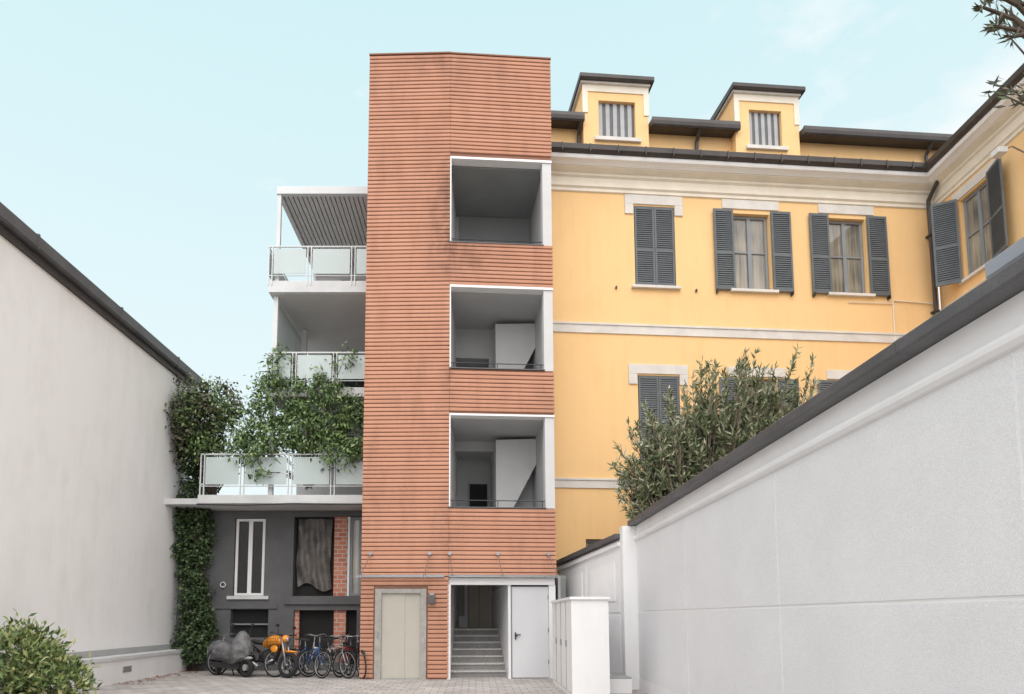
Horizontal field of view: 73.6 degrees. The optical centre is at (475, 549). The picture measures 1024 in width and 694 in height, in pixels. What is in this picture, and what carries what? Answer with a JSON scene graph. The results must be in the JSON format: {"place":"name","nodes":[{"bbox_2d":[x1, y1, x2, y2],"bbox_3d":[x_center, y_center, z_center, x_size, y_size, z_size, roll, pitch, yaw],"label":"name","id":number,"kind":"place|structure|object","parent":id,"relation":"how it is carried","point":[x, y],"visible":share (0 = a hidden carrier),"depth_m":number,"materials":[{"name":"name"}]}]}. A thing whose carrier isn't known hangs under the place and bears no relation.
{"place":"outdoors","nodes":[
{"label":"outdoors","id":0,"kind":"place"},
{"bbox_2d":[175,511,361,670],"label":"ground floor wall","id":1,"kind":"structure","parent":0,"point":[280,556],"depth_m":19.02,"materials":[{"name":"grey paint"}]},
{"bbox_2d":[165,186,367,510],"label":"floor slabs","id":2,"kind":"structure","parent":1,"relation":"on","point":[328,316],"depth_m":19.37,"materials":[{"name":"concrete"}]},
{"bbox_2d":[163,371,289,494],"bbox_3d":[-7.006,-3.322,18.683,3.938,3.718,1.793,0,-6,0],"label":"terrace vine","id":3,"kind":"object","parent":2,"relation":"on","point":[199,405],"visible":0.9,"depth_m":18.43,"materials":[{"name":"green plant"}]},
{"bbox_2d":[196,503,361,505],"bbox_3d":[-5.175,-1.188,17.972,4.351,0.080,0.050,0,-6,0],"label":"cable","id":4,"kind":"object","parent":2,"relation":"attached to","point":[283,504],"visible":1,"depth_m":17.95,"materials":[{"name":"rubber"}]},
{"bbox_2d":[199,246,366,494],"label":"railings","id":5,"kind":"object","parent":2,"relation":"on","point":[223,470],"visible":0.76,"depth_m":18.36,"materials":[{"name":"glass"}]},
{"bbox_2d":[233,341,363,489],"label":"balcony plants","id":6,"kind":"object","parent":2,"relation":"on","point":[346,420],"visible":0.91,"depth_m":18.17,"materials":[{"name":"green plant"}]},
{"bbox_2d":[212,517,361,660],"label":"ground floor windows","id":7,"kind":"structure","parent":1,"relation":"in","point":[345,559],"depth_m":19.13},
{"bbox_2d":[296,519,332,590],"bbox_3d":[-4.553,0.159,19.240,1.006,2.048,0.157,0,-6,0],"label":"plastic sheet","id":8,"kind":"object","parent":1,"relation":"on","point":[313,553],"visible":1,"depth_m":19.24,"materials":[{"name":"grey plastic"}]},
{"bbox_2d":[268,195,365,494],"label":"walls and columns","id":9,"kind":"structure","parent":1,"relation":"on","point":[284,331],"depth_m":20.96,"materials":[{"name":"paint"}]},
{"bbox_2d":[72,671,646,693],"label":"courtyard paving","id":10,"kind":"structure","parent":0,"point":[227,682],"depth_m":14.63,"materials":[{"name":"stone"}]},
{"bbox_2d":[0,608,102,693],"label":"shrub plant","id":11,"kind":"object","parent":10,"relation":"on","point":[33,662],"visible":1,"depth_m":10.78,"materials":[{"name":"green plant"}]},
{"bbox_2d":[115,670,206,683],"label":"fallen leaves","id":12,"kind":"object","parent":10,"relation":"on","point":[159,677],"visible":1,"depth_m":16.43,"materials":[{"name":"green plant"}]},
{"bbox_2d":[170,419,224,670],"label":"ivy column","id":13,"kind":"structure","parent":10,"relation":"on","point":[201,541],"depth_m":18.66,"materials":[{"name":"green plant"}]},
{"bbox_2d":[206,624,254,676],"bbox_3d":[-6.100,2.508,17.035,1.720,1.306,0.698,-4,-7,35],"label":"covered scooter","id":14,"kind":"object","parent":10,"relation":"on","point":[237,653],"visible":0.98,"depth_m":16.71,"materials":[{"name":"fabric"}]},
{"bbox_2d":[206,633,260,674],"bbox_3d":[-6.280,2.711,17.788,0.614,1.042,1.756,-8,-9,29],"label":"bicycle","id":15,"kind":"object","parent":10,"relation":"on","point":[224,670],"visible":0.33,"depth_m":17.37,"materials":[{"name":"metal"}]},
{"bbox_2d":[237,624,298,677],"bbox_3d":[-5.137,2.508,16.889,2.040,1.285,0.787,-3,-13,28],"label":"motorcycle","id":16,"kind":"object","parent":10,"relation":"on","point":[273,648],"visible":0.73,"depth_m":16.65,"materials":[{"name":"metal"}]},
{"bbox_2d":[264,634,320,676],"bbox_3d":[-4.577,2.646,17.146,0.614,1.042,1.756,-9,-10,37],"label":"bicycle","id":17,"kind":"object","parent":10,"relation":"on","point":[265,668],"visible":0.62,"depth_m":16.81,"materials":[{"name":"metal"}]},
{"bbox_2d":[287,634,334,678],"bbox_3d":[-4.072,2.603,16.710,1.756,1.042,0.614,-5,-12,40],"label":"bicycle","id":18,"kind":"object","parent":10,"relation":"on","point":[319,650],"visible":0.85,"depth_m":16.51,"materials":[{"name":"metal"}]},
{"bbox_2d":[298,634,349,676],"bbox_3d":[-3.777,2.651,17.195,0.614,1.042,1.756,-9,-10,37],"label":"bicycle","id":19,"kind":"object","parent":10,"relation":"on","point":[318,665],"visible":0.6,"depth_m":16.94,"materials":[{"name":"metal"}]},
{"bbox_2d":[312,634,357,678],"bbox_3d":[-3.470,2.597,16.655,1.756,1.042,0.614,-5,-5,42],"label":"bicycle","id":20,"kind":"object","parent":10,"relation":"on","point":[342,653],"visible":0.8,"depth_m":16.42,"materials":[{"name":"metal"}]},
{"bbox_2d":[332,634,359,677],"bbox_3d":[-3.057,2.638,17.057,0.614,1.042,1.756,3,-4,22],"label":"bicycle","id":21,"kind":"object","parent":10,"relation":"on","point":[337,652],"visible":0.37,"depth_m":16.61,"materials":[{"name":"metal"}]},
{"bbox_2d":[343,636,366,678],"bbox_3d":[-2.983,2.603,16.709,0.614,1.042,1.756,-1,-4,-28],"label":"bicycle","id":22,"kind":"object","parent":10,"relation":"on","point":[352,663],"visible":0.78,"depth_m":16.46,"materials":[{"name":"metal"}]},
{"bbox_2d":[357,51,558,678],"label":"stair tower","id":23,"kind":"structure","parent":10,"relation":"on","point":[458,576],"depth_m":17.12,"materials":[{"name":"brick"}]},
{"bbox_2d":[555,575,565,599],"bbox_3d":[2.120,1.920,17.194,0.240,2.500,1.400,0,-6,0],"label":"grey gate post","id":24,"kind":"object","parent":10,"relation":"on","point":[560,587],"visible":0.18,"depth_m":16.97,"materials":[{"name":"grey metal"}]},
{"bbox_2d":[551,597,609,693],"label":"utility cabinet","id":25,"kind":"object","parent":10,"relation":"on","point":[581,661],"visible":1,"depth_m":12.43,"materials":[{"name":"white metal"}]},
{"bbox_2d":[555,534,621,674],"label":"wall","id":26,"kind":"structure","parent":10,"relation":"on","point":[592,570],"depth_m":15.16,"materials":[{"name":"white paint"}]},
{"bbox_2d":[610,675,631,692],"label":"kerb block","id":27,"kind":"structure","parent":10,"relation":"on","point":[620,683],"depth_m":13.11,"materials":[{"name":"white paint"}]},
{"bbox_2d":[619,526,639,689],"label":"pillar","id":28,"kind":"structure","parent":10,"relation":"on","point":[629,608],"depth_m":13.98,"materials":[{"name":"white paint"}]},
{"bbox_2d":[636,291,1023,693],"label":"wall","id":29,"kind":"structure","parent":10,"relation":"on","point":[1000,319],"depth_m":5.34,"materials":[{"name":"white paint"}]},
{"bbox_2d":[627,237,1023,525],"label":"metal coping","id":30,"kind":"object","parent":29,"relation":"on","point":[1004,274],"visible":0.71,"depth_m":5.05,"materials":[{"name":"metal"}]},
{"bbox_2d":[633,323,1023,693],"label":"moulding","id":31,"kind":"object","parent":29,"relation":"attached to","point":[1011,340],"visible":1,"depth_m":5.45,"materials":[{"name":"white paint"}]},
{"bbox_2d":[636,349,1023,693],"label":"stucco panels","id":32,"kind":"object","parent":29,"relation":"attached to","point":[922,499],"visible":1,"depth_m":5.57,"materials":[{"name":"white paint"}]},
{"bbox_2d":[0,0,1023,494],"label":"sky","id":33,"kind":"structure","parent":0,"point":[150,144],"materials":[{"name":"blue"}]},
{"bbox_2d":[939,131,1023,309],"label":"facade","id":34,"kind":"structure","parent":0,"point":[1012,159],"depth_m":17.30,"materials":[{"name":"yellow paint"}]},
{"bbox_2d":[945,278,986,307],"bbox_3d":[13.450,-7.722,13.229,0.040,0.340,12.751,0,-6,0],"label":"service pipe","id":35,"kind":"object","parent":34,"relation":"attached to","point":[967,291],"visible":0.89,"depth_m":18.62,"materials":[{"name":"beige metal"}]},
{"bbox_2d":[951,159,995,284],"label":"stone trim","id":36,"kind":"structure","parent":34,"relation":"attached to","point":[969,185],"depth_m":18.48,"materials":[{"name":"beige stone"}]},
{"bbox_2d":[930,199,962,286],"bbox_3d":[13.152,-8.564,19.086,0.620,2.420,0.040,-3,-6,28],"label":"shutter leaf","id":37,"kind":"object","parent":36,"relation":"attached to","point":[946,244],"visible":1,"depth_m":19.08,"materials":[{"name":"grey paint"}]},
{"bbox_2d":[986,158,1007,258],"bbox_3d":[13.324,-8.726,17.463,0.040,2.420,0.720,-1,-6,14],"label":"shutter leaf","id":38,"kind":"object","parent":36,"relation":"attached to","point":[997,209],"visible":0.97,"depth_m":17.45,"materials":[{"name":"grey paint"}]},
{"bbox_2d":[925,63,1023,171],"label":"roof and gutter","id":39,"kind":"structure","parent":34,"relation":"on","point":[975,118],"depth_m":17.70,"materials":[{"name":"metal"}]},
{"bbox_2d":[930,99,1023,203],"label":"cornice","id":40,"kind":"structure","parent":34,"relation":"attached to","point":[1006,128],"depth_m":18.14,"materials":[{"name":"beige paint"}]},
{"bbox_2d":[927,78,1023,181],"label":"cornice fascia","id":41,"kind":"structure","parent":40,"relation":"on","point":[970,137],"depth_m":17.94,"materials":[{"name":"white paint"}]},
{"bbox_2d":[963,182,991,273],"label":"windows","id":42,"kind":"structure","parent":34,"relation":"attached to","point":[978,235],"depth_m":18.53,"materials":[{"name":"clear glass"}]},
{"bbox_2d":[990,146,1023,157],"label":"floodlight","id":43,"kind":"object","parent":34,"relation":"attached to","point":[999,151],"visible":1,"depth_m":16.69,"materials":[{"name":"metal"}]},
{"label":"ground","id":44,"kind":"structure","parent":0,"visible":0},
{"bbox_2d":[0,644,186,693],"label":"planter ledge","id":45,"kind":"object","parent":44,"relation":"on","point":[121,665],"visible":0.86,"depth_m":15.80,"materials":[{"name":"white paint"}]},
{"bbox_2d":[0,235,192,656],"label":"wall","id":46,"kind":"structure","parent":44,"relation":"on","point":[89,478],"depth_m":14.33,"materials":[{"name":"white paint"}]},
{"bbox_2d":[0,202,201,387],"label":"roof edge","id":47,"kind":"object","parent":46,"relation":"on","point":[24,238],"visible":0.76,"depth_m":14.22,"materials":[{"name":"metal"}]},
{"bbox_2d":[606,343,819,519],"bbox_3d":[5.335,-1.273,14.840,4.888,6.422,2.362,0,-6,0],"label":"oleander shrub","id":48,"kind":"object","parent":44,"relation":"on","point":[675,458],"visible":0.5,"depth_m":14.56,"materials":[{"name":"green plant"}]},
{"bbox_2d":[551,191,939,574],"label":"facade","id":49,"kind":"structure","parent":44,"relation":"on","point":[595,401],"depth_m":19.17,"materials":[{"name":"yellow paint"}]},
{"bbox_2d":[586,216,864,546],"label":"windows","id":50,"kind":"structure","parent":49,"relation":"attached to","point":[751,256],"depth_m":19.79,"materials":[{"name":"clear glass"}]},
{"bbox_2d":[553,194,906,488],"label":"stone trim","id":51,"kind":"structure","parent":49,"relation":"attached to","point":[634,370],"depth_m":19.22,"materials":[{"name":"beige stone"}]},
{"bbox_2d":[551,164,932,209],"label":"cornice","id":52,"kind":"structure","parent":49,"relation":"attached to","point":[655,182],"depth_m":19.55,"materials":[{"name":"beige paint"}]},
{"bbox_2d":[551,152,930,183],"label":"cornice fascia","id":53,"kind":"structure","parent":52,"relation":"on","point":[729,167],"depth_m":19.26,"materials":[{"name":"white paint"}]},
{"bbox_2d":[551,141,926,171],"bbox_3d":[7.747,-10.998,20.067,11.620,0.420,1.975,0,-6,-5],"label":"gutter","id":54,"kind":"object","parent":53,"relation":"on","point":[672,153],"visible":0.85,"depth_m":19.09,"materials":[{"name":"metal"}]},
{"bbox_2d":[550,72,952,161],"bbox_3d":[8.225,-12.175,24.380,13.400,3.580,7.530,0,-6,-5],"label":"attic storey","id":55,"kind":"object","parent":49,"relation":"on","point":[608,109],"visible":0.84,"depth_m":20.92,"materials":[{"name":"yellow paint"}]},
{"bbox_2d":[634,206,890,458],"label":"shutters","id":56,"kind":"object","parent":49,"relation":"attached to","point":[654,246],"visible":0.63,"depth_m":19.39,"materials":[{"name":"grey paint"}]},
{"bbox_2d":[615,286,932,340],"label":"service pipes","id":57,"kind":"object","parent":49,"relation":"attached to","point":[696,290],"visible":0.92,"depth_m":19.64,"materials":[{"name":"yellow metal"}]},
{"bbox_2d":[925,180,940,314],"bbox_3d":[13.269,-3.780,19.156,0.160,14.235,0.631,0,-6,-5],"label":"downpipe","id":58,"kind":"object","parent":49,"relation":"attached to","point":[929,237],"visible":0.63,"depth_m":19.78,"materials":[{"name":"metal"}]},
{"bbox_2d":[972,0,1023,109],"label":"overhanging tree","id":59,"kind":"object","parent":44,"relation":"on","point":[1016,28],"visible":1,"depth_m":6.58,"materials":[{"name":"green plant"}]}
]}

